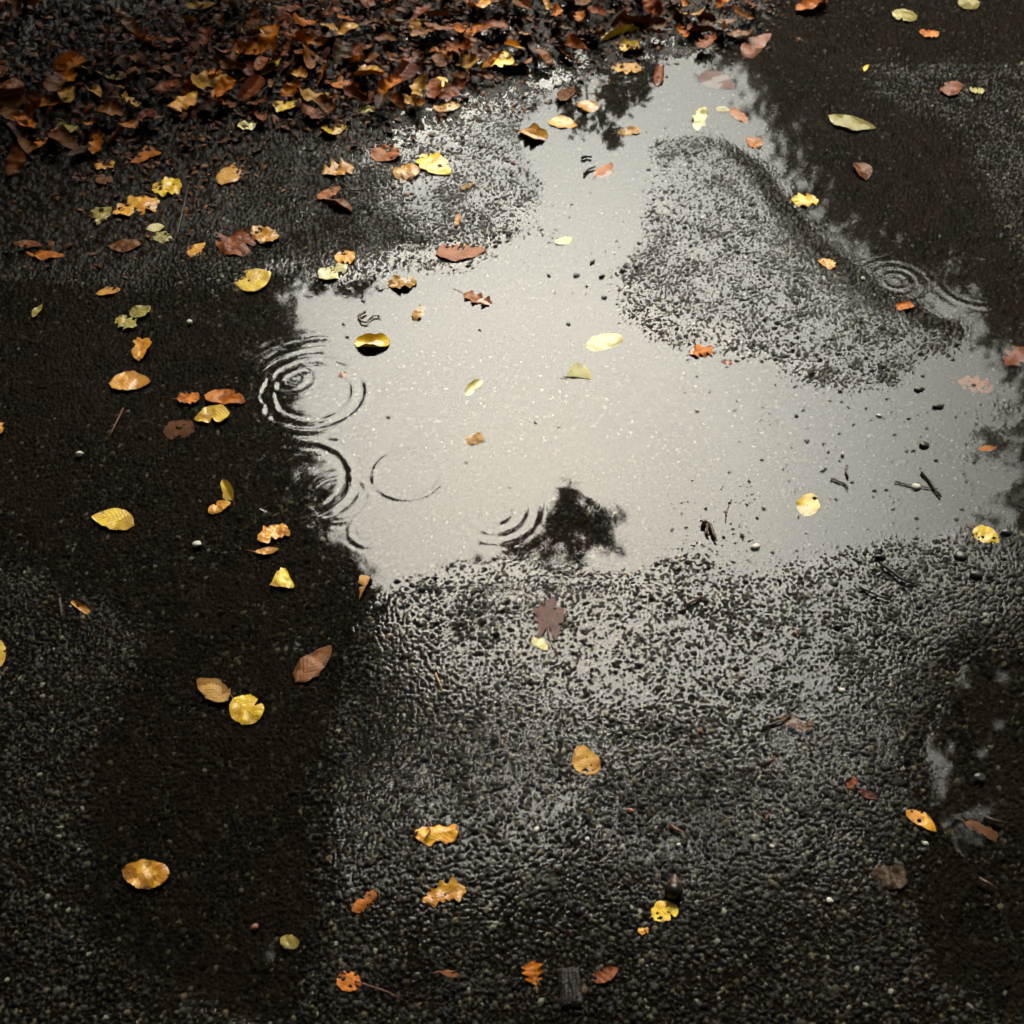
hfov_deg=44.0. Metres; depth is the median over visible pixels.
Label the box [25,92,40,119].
fallen leaf
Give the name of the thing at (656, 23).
fallen leaf
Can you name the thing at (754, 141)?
fallen leaf
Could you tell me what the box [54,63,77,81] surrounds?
fallen leaf
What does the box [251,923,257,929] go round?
pebble
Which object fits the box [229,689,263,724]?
fallen leaf
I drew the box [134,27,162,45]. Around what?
fallen leaf
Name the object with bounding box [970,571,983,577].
pebble
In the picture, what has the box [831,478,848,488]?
twig
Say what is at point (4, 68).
fallen leaf
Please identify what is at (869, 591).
twig
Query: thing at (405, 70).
fallen leaf
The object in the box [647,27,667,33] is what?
fallen leaf
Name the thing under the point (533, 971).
fallen leaf
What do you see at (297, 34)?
fallen leaf
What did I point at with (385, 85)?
fallen leaf
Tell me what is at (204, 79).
fallen leaf
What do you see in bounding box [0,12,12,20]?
fallen leaf
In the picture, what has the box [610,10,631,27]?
fallen leaf
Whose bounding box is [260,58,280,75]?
fallen leaf
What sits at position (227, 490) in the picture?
fallen leaf
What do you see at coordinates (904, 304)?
fallen leaf
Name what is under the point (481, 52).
fallen leaf
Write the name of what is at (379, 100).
fallen leaf
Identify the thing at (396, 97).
fallen leaf
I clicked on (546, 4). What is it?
fallen leaf
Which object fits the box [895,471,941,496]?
twig
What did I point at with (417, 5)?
fallen leaf
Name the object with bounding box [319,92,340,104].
fallen leaf
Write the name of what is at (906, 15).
fallen leaf
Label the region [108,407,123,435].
twig
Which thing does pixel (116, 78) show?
fallen leaf
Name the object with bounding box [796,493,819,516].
fallen leaf
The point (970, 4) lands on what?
fallen leaf
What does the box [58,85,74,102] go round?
fallen leaf
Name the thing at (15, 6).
fallen leaf
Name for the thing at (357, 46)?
fallen leaf
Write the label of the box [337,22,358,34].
fallen leaf
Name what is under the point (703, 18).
fallen leaf
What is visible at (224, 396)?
fallen leaf
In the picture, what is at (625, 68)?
fallen leaf
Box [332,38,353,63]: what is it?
fallen leaf
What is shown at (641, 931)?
fallen leaf
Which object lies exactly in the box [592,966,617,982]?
fallen leaf
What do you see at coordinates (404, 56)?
fallen leaf
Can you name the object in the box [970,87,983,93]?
fallen leaf
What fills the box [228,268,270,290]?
fallen leaf
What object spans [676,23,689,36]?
fallen leaf
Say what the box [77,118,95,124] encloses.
fallen leaf
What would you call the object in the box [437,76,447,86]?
fallen leaf
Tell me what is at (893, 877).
fallen leaf
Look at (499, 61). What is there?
fallen leaf
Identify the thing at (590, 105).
fallen leaf
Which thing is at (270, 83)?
fallen leaf
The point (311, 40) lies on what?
fallen leaf
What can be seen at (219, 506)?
fallen leaf
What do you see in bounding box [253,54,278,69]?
fallen leaf
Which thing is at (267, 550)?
fallen leaf
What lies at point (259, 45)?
fallen leaf
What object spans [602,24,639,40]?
fallen leaf
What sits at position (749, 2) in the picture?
fallen leaf
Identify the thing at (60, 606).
wood chip
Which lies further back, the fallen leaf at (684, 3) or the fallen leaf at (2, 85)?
the fallen leaf at (684, 3)
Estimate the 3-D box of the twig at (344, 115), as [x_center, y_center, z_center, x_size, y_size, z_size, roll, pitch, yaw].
[-0.352,-0.862,2.756,0.189,0.011,0.015,-25,52,-22]
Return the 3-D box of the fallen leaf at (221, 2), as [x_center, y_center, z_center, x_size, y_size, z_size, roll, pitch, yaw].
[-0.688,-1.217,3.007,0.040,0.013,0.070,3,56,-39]
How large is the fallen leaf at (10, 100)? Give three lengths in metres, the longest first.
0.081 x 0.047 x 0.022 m
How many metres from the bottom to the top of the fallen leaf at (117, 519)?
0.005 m
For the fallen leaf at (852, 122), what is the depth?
2.78 m
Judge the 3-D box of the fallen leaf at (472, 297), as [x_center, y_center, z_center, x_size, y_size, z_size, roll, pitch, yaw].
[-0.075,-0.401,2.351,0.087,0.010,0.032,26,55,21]
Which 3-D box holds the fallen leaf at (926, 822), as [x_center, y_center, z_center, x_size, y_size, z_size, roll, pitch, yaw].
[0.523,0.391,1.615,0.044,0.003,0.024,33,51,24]
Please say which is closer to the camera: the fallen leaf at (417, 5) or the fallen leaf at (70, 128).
the fallen leaf at (70, 128)
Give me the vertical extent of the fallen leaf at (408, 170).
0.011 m
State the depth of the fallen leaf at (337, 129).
2.73 m
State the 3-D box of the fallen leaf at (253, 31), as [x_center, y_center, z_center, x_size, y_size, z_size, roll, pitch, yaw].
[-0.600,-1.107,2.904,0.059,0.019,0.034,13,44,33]
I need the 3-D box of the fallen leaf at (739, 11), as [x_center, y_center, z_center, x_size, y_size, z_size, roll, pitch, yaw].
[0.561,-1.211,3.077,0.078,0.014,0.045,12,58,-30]
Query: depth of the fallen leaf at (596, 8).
3.03 m
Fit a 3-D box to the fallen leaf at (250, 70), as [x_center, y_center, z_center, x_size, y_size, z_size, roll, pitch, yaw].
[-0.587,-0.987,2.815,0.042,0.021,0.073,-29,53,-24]
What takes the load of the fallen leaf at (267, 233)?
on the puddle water
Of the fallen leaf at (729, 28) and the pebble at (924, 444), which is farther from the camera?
the fallen leaf at (729, 28)
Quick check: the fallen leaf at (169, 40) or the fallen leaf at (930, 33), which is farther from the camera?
the fallen leaf at (930, 33)
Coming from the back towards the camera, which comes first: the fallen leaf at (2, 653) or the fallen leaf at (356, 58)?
the fallen leaf at (356, 58)
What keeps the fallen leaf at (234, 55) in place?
on the leaf litter
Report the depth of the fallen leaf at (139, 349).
2.25 m
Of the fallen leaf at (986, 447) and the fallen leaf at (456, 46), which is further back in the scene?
the fallen leaf at (456, 46)
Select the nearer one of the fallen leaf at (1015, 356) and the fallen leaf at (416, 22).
the fallen leaf at (1015, 356)
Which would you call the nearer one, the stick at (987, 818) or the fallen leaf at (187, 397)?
the stick at (987, 818)
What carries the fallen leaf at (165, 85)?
on the leaf litter
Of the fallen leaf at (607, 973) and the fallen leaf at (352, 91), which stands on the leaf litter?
the fallen leaf at (352, 91)
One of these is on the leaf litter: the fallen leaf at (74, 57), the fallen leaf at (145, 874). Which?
the fallen leaf at (74, 57)
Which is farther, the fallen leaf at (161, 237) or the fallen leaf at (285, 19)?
the fallen leaf at (285, 19)
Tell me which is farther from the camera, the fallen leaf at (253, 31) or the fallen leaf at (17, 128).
the fallen leaf at (253, 31)
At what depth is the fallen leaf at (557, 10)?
3.01 m
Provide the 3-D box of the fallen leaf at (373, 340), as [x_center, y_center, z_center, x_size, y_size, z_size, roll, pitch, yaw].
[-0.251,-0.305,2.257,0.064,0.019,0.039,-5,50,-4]
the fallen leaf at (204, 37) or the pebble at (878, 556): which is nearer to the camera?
the pebble at (878, 556)
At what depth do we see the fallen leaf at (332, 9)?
2.97 m
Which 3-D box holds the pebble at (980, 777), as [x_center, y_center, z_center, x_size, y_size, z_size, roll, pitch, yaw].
[0.612,0.347,1.657,0.016,0.006,0.013,-3,54,-5]
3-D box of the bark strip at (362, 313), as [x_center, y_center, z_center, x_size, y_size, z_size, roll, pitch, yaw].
[-0.263,-0.357,2.310,0.039,0.004,0.031,-29,53,-24]
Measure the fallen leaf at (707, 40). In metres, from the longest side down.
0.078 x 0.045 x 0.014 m
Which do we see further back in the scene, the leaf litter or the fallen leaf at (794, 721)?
the leaf litter
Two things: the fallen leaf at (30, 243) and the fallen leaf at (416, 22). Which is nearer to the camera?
the fallen leaf at (30, 243)
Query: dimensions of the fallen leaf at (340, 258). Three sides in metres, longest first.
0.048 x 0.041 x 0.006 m
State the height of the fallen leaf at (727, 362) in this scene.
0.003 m
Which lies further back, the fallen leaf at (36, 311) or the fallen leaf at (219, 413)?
the fallen leaf at (36, 311)
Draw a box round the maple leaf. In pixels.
[532,596,564,655]
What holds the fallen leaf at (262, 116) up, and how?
on the leaf litter
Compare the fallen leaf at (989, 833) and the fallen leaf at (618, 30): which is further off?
the fallen leaf at (618, 30)
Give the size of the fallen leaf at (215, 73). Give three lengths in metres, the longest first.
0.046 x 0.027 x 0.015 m
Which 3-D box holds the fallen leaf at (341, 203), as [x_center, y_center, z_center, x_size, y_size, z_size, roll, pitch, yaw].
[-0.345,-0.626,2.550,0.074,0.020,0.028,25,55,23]
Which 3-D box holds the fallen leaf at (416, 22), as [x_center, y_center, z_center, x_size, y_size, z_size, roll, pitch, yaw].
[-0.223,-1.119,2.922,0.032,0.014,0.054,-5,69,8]
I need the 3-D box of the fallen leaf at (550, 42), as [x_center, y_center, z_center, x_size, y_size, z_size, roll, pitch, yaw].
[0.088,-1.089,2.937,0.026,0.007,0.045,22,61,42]
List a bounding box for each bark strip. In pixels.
[357,311,379,322]
[701,518,716,540]
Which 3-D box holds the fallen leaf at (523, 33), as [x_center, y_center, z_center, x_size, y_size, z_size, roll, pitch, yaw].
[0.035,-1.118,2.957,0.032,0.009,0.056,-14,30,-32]
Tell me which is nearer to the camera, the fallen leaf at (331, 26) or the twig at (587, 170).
the twig at (587, 170)
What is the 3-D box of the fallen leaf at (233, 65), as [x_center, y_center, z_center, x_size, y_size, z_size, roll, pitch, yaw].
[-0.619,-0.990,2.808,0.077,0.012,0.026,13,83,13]
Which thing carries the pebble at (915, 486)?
on the puddle water
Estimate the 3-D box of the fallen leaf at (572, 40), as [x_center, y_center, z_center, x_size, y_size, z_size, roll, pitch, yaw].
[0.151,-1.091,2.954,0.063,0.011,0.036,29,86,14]
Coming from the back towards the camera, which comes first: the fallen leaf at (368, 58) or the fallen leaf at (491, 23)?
the fallen leaf at (491, 23)
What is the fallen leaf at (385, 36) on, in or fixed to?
on the leaf litter
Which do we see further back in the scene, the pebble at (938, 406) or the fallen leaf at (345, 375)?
the fallen leaf at (345, 375)
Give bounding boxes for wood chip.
[58,597,62,619]
[669,824,683,833]
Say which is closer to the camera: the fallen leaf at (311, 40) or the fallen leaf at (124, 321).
the fallen leaf at (124, 321)
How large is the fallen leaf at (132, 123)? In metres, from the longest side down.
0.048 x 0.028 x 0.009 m
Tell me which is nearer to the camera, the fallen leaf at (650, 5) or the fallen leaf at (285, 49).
the fallen leaf at (285, 49)
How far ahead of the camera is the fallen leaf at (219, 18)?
2.93 m
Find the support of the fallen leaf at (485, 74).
on the leaf litter
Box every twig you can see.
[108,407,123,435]
[254,80,274,119]
[285,195,309,197]
[312,104,388,131]
[338,178,364,190]
[583,166,594,174]
[762,713,791,728]
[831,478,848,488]
[859,586,890,599]
[879,561,913,583]
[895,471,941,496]
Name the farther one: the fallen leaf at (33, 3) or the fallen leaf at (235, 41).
the fallen leaf at (33, 3)
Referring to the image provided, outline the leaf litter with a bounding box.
[0,0,826,281]
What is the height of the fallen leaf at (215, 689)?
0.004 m
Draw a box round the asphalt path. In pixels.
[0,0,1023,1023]
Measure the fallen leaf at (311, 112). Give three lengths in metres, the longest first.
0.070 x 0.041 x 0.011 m
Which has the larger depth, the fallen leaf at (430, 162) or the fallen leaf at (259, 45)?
the fallen leaf at (259, 45)
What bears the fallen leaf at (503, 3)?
on the leaf litter
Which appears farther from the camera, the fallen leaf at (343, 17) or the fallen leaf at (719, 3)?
the fallen leaf at (719, 3)
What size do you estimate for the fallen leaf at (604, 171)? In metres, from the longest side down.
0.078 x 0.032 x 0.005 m
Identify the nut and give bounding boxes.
[664,874,682,899]
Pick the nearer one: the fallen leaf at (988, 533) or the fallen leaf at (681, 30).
the fallen leaf at (988, 533)
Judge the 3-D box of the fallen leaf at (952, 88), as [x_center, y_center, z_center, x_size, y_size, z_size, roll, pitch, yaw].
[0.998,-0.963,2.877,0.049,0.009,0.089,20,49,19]
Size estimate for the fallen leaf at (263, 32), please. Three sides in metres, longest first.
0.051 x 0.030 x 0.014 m
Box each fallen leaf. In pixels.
[0,0,5,7]
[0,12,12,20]
[0,64,8,76]
[0,79,10,88]
[0,88,25,108]
[0,107,29,120]
[0,422,3,432]
[0,640,5,674]
[4,75,24,92]
[4,143,25,175]
[7,0,21,17]
[7,119,28,139]
[12,115,36,127]
[12,239,41,247]
[16,134,37,153]
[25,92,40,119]
[25,250,66,259]
[30,0,43,7]
[32,305,41,316]
[34,137,47,147]
[40,92,66,105]
[43,74,64,91]
[48,125,78,149]
[52,50,85,70]
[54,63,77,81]
[57,122,77,132]
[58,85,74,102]
[66,144,90,156]
[68,59,101,73]
[71,600,89,613]
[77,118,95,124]
[85,83,101,96]
[88,129,102,153]
[90,207,111,225]
[91,99,123,115]
[91,508,134,529]
[94,160,114,169]
[95,174,112,183]
[96,73,126,79]
[96,286,119,294]
[100,195,159,220]
[106,126,121,141]
[107,239,142,251]
[108,371,150,389]
[112,313,136,328]
[117,119,139,128]
[118,145,160,165]
[120,17,138,32]
[121,91,140,106]
[122,859,168,889]
[130,305,150,317]
[131,337,151,360]
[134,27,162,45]
[137,108,154,120]
[147,223,163,231]
[149,231,171,242]
[152,79,181,90]
[152,177,181,196]
[163,36,179,42]
[163,420,193,439]
[167,90,197,111]
[171,391,199,403]
[180,14,197,24]
[180,75,196,95]
[184,1,215,8]
[187,242,204,256]
[191,70,227,88]
[194,404,229,422]
[196,99,219,112]
[196,678,229,701]
[197,26,213,44]
[204,389,245,403]
[207,52,220,71]
[207,68,221,75]
[208,500,230,514]
[211,76,235,96]
[212,94,236,107]
[213,11,224,24]
[213,38,237,52]
[215,229,256,259]
[216,163,243,184]
[217,58,246,69]
[218,0,227,7]
[220,479,234,506]
[228,44,243,64]
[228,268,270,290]
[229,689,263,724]
[235,37,267,54]
[237,74,264,101]
[238,120,256,129]
[240,59,260,75]
[241,23,259,33]
[246,13,262,27]
[247,0,261,2]
[247,6,259,17]
[247,547,278,553]
[248,94,267,104]
[250,225,279,243]
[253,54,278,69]
[255,113,266,120]
[257,523,289,542]
[258,22,279,53]
[259,25,279,37]
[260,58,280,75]
[268,79,273,87]
[270,568,293,587]
[272,96,300,111]
[273,4,301,12]
[280,11,292,25]
[280,39,292,55]
[280,79,301,96]
[280,934,298,948]
[283,29,302,38]
[283,61,292,67]
[285,65,307,77]
[289,29,308,47]
[292,13,318,25]
[293,186,339,207]
[293,645,331,682]
[294,45,307,53]
[297,32,328,45]
[299,88,329,104]
[301,102,327,118]
[302,43,319,69]
[311,157,353,174]
[313,61,328,87]
[316,93,335,111]
[318,263,347,278]
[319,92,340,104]
[320,23,337,30]
[320,30,350,39]
[320,124,345,134]
[323,199,351,211]
[325,6,342,14]
[328,75,358,87]
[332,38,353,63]
[334,250,354,263]
[336,970,361,991]
[337,13,354,20]
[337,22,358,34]
[339,371,348,378]
[343,41,363,57]
[343,85,369,101]
[349,51,361,62]
[352,889,376,912]
[353,0,375,7]
[353,64,383,75]
[354,333,389,346]
[358,575,369,598]
[359,105,373,112]
[360,52,380,62]
[361,42,373,48]
[363,18,389,28]
[370,144,399,161]
[374,32,396,40]
[374,91,390,108]
[377,74,402,93]
[381,275,415,288]
[385,18,401,26]
[386,51,402,60]
[387,6,395,22]
[388,90,408,112]
[392,163,419,181]
[393,60,419,82]
[398,47,419,62]
[403,8,428,23]
[404,94,424,106]
[406,0,420,10]
[409,18,420,36]
[409,74,426,95]
[411,26,433,35]
[411,51,424,73]
[411,305,425,320]
[414,824,457,845]
[416,152,450,173]
[418,43,438,49]
[421,877,466,906]
[422,21,454,29]
[425,10,449,16]
[425,78,441,98]
[428,42,459,58]
[431,52,446,66]
[433,100,460,111]
[433,970,459,977]
[435,242,485,261]
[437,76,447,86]
[437,77,466,99]
[441,8,466,13]
[445,38,469,52]
[450,71,469,80]
[453,23,465,32]
[454,214,460,225]
[454,288,491,305]
[456,17,483,37]
[456,52,478,67]
[461,182,473,189]
[463,432,483,444]
[464,31,476,50]
[465,69,493,78]
[465,379,483,395]
[466,0,490,7]
[469,47,492,58]
[476,19,509,30]
[480,51,501,69]
[481,51,513,66]
[490,0,510,8]
[503,57,531,65]
[504,39,522,47]
[510,123,547,139]
[513,0,531,8]
[519,31,534,35]
[522,961,543,993]
[528,37,538,55]
[532,638,547,649]
[534,47,552,63]
[542,0,549,9]
[543,36,555,46]
[548,115,576,127]
[550,20,572,30]
[552,3,562,15]
[555,236,571,244]
[557,88,574,100]
[559,48,575,60]
[559,363,592,379]
[562,33,586,48]
[572,745,600,777]
[573,8,585,21]
[574,0,591,5]
[577,100,599,111]
[583,29,605,35]
[586,333,622,350]
[587,3,605,15]
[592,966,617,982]
[593,162,612,181]
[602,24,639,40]
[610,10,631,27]
[610,62,641,74]
[611,126,639,135]
[612,38,640,51]
[623,9,654,24]
[638,927,648,934]
[642,0,662,16]
[645,17,666,29]
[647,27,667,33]
[649,900,677,921]
[654,63,664,85]
[665,5,682,22]
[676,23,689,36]
[678,7,704,15]
[681,0,687,6]
[687,24,715,31]
[688,343,712,357]
[692,107,707,130]
[695,31,716,47]
[696,12,716,24]
[698,70,734,88]
[710,18,737,23]
[715,0,728,8]
[715,24,734,33]
[715,106,729,111]
[721,359,734,364]
[722,21,752,36]
[730,33,770,63]
[730,107,747,123]
[732,2,755,19]
[744,0,754,5]
[746,135,762,147]
[769,715,812,730]
[784,193,817,206]
[796,0,827,10]
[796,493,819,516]
[815,257,835,268]
[828,114,875,130]
[846,776,857,788]
[853,162,872,179]
[857,788,877,798]
[871,865,906,888]
[892,9,916,20]
[896,300,913,310]
[906,809,935,831]
[919,29,938,37]
[940,81,963,95]
[947,375,992,395]
[956,817,998,840]
[958,0,979,9]
[966,524,998,543]
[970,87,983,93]
[978,445,996,450]
[1002,345,1023,365]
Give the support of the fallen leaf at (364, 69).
on the leaf litter
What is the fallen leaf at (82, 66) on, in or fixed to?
on the leaf litter
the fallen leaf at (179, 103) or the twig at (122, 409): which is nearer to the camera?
the twig at (122, 409)
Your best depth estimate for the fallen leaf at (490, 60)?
2.88 m
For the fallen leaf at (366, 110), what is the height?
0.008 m
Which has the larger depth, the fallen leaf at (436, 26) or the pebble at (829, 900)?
the fallen leaf at (436, 26)
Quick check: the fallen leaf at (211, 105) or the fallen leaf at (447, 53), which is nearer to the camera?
the fallen leaf at (211, 105)
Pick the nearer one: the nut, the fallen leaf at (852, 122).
the nut
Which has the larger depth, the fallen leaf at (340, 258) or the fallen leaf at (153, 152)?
the fallen leaf at (153, 152)
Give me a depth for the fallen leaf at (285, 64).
2.83 m
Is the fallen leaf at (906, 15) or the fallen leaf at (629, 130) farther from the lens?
the fallen leaf at (906, 15)
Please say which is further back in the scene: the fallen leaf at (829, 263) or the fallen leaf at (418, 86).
the fallen leaf at (418, 86)
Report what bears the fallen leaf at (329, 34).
on the leaf litter
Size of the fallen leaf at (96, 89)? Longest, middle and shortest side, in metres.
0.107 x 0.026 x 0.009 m
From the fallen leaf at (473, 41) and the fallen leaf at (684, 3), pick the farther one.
the fallen leaf at (684, 3)
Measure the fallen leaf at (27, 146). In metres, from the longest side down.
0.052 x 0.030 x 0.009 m
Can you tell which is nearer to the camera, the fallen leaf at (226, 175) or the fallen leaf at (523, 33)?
the fallen leaf at (226, 175)
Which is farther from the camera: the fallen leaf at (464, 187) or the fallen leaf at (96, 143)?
the fallen leaf at (96, 143)
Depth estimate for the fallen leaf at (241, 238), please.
2.46 m
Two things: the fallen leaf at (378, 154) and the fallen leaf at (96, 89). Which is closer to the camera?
the fallen leaf at (378, 154)
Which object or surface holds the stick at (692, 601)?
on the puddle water
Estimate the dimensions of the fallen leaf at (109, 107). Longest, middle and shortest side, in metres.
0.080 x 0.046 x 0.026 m
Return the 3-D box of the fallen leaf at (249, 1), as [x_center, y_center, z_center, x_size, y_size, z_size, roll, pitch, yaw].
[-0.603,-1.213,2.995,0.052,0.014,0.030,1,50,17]
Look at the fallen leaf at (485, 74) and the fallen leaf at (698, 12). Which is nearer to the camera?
the fallen leaf at (485, 74)
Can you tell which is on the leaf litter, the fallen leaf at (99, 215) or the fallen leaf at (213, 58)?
the fallen leaf at (213, 58)
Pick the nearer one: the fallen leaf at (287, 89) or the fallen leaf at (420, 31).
the fallen leaf at (287, 89)
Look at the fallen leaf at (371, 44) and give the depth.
2.87 m
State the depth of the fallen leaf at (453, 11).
2.98 m
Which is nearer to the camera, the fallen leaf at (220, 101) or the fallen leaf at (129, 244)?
the fallen leaf at (129, 244)
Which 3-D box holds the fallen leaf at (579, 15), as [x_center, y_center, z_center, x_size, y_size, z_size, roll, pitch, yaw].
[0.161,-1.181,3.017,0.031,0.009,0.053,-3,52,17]
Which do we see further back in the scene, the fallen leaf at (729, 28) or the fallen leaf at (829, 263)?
the fallen leaf at (729, 28)
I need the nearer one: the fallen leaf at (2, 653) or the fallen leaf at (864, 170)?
the fallen leaf at (2, 653)
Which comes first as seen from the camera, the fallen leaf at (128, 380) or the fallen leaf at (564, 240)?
the fallen leaf at (128, 380)
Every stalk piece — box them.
[355,980,402,1000]
[423,822,461,843]
[435,673,442,692]
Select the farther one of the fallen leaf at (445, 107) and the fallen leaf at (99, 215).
the fallen leaf at (445, 107)
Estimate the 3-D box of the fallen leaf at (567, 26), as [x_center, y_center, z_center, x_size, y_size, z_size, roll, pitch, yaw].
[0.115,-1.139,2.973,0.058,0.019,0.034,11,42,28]
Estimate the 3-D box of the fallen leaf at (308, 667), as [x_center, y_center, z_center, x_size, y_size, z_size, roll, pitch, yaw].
[-0.280,0.213,1.783,0.041,0.004,0.078,27,55,23]
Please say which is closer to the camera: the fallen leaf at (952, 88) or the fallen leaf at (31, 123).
the fallen leaf at (31, 123)
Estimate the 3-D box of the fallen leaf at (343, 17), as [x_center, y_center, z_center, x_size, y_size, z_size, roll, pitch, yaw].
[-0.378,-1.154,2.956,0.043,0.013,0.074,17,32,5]
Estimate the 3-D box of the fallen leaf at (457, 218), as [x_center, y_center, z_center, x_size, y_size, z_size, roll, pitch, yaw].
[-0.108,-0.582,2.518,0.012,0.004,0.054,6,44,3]
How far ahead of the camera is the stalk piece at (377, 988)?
1.46 m
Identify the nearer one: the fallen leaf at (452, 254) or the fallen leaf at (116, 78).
the fallen leaf at (452, 254)
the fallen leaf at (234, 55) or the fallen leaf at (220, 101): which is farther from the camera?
the fallen leaf at (234, 55)
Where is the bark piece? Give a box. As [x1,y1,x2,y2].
[557,967,583,1008]
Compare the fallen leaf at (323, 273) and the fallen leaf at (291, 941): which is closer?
the fallen leaf at (291, 941)
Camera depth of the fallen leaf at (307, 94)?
2.76 m
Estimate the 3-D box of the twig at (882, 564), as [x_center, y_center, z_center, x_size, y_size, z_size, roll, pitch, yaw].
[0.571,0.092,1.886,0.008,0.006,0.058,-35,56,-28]
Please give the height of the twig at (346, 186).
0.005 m
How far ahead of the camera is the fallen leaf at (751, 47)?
3.02 m
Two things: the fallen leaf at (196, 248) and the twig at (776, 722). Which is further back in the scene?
the fallen leaf at (196, 248)
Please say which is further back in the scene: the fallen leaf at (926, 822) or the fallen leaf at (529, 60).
the fallen leaf at (529, 60)
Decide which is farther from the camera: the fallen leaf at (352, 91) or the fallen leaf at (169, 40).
the fallen leaf at (169, 40)
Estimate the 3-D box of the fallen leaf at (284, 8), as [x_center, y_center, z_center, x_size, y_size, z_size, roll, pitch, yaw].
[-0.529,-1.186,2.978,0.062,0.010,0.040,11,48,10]
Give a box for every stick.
[176,183,188,239]
[683,595,702,607]
[978,877,997,889]
[983,815,1005,823]
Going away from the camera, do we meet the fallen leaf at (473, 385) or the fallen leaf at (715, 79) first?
the fallen leaf at (473, 385)
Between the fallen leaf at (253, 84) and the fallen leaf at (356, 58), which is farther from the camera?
the fallen leaf at (356, 58)
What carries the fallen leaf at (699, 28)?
on the leaf litter
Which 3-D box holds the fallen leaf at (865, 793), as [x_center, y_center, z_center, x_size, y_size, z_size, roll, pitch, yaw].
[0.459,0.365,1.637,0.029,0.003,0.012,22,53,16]
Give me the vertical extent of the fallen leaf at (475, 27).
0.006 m
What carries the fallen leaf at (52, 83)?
on the leaf litter
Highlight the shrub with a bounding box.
[22,0,29,6]
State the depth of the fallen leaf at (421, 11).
2.96 m
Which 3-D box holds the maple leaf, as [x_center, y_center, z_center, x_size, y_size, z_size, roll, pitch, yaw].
[0.050,0.162,1.824,0.048,0.003,0.109,4,47,4]
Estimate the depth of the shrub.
3.00 m
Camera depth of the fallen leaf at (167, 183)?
2.60 m
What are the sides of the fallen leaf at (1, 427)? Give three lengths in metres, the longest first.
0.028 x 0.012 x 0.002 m
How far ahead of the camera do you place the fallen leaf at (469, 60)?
2.88 m
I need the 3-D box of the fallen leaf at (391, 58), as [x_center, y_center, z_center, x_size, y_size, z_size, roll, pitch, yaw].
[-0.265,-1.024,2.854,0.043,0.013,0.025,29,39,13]
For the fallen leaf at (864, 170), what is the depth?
2.65 m
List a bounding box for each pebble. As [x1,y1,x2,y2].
[75,451,83,456]
[192,541,201,546]
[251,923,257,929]
[750,543,759,549]
[826,897,832,903]
[834,624,843,627]
[874,554,885,558]
[911,483,920,489]
[914,386,924,391]
[920,441,928,447]
[932,404,943,408]
[955,551,966,560]
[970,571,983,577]
[974,773,985,781]
[1001,529,1012,534]
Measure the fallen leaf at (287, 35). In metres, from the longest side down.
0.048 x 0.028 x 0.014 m
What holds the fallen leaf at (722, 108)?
on the puddle water
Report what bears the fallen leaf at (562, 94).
on the puddle water
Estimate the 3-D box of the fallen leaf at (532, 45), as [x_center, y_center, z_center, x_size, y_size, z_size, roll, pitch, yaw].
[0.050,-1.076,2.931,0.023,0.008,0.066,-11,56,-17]
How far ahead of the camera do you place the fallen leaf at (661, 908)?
1.53 m
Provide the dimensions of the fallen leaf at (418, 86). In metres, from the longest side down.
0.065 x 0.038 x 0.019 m
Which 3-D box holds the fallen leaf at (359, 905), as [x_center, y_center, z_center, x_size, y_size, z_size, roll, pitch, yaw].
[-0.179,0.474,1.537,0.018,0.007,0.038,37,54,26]
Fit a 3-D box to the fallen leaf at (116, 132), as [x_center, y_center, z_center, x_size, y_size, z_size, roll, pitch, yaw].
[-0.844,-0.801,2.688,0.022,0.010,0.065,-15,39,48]
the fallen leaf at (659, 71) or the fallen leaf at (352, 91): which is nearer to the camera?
the fallen leaf at (352, 91)
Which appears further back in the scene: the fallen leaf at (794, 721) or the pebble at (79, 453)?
the pebble at (79, 453)
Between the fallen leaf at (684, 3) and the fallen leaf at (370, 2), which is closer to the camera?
the fallen leaf at (370, 2)
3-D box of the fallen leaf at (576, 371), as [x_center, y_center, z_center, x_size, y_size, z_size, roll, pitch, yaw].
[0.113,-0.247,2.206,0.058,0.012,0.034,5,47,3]
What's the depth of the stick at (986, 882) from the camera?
1.55 m
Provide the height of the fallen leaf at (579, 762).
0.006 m
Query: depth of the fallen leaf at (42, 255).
2.44 m
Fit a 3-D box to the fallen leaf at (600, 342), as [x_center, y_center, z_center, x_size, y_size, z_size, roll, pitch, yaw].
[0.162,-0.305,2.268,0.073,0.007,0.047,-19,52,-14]
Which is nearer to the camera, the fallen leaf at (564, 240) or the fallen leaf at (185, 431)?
the fallen leaf at (185, 431)
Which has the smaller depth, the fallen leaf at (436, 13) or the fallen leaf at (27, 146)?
the fallen leaf at (27, 146)
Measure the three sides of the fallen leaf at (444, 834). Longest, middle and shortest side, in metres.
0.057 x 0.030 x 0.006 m
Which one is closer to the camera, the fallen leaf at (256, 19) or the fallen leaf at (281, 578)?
the fallen leaf at (281, 578)

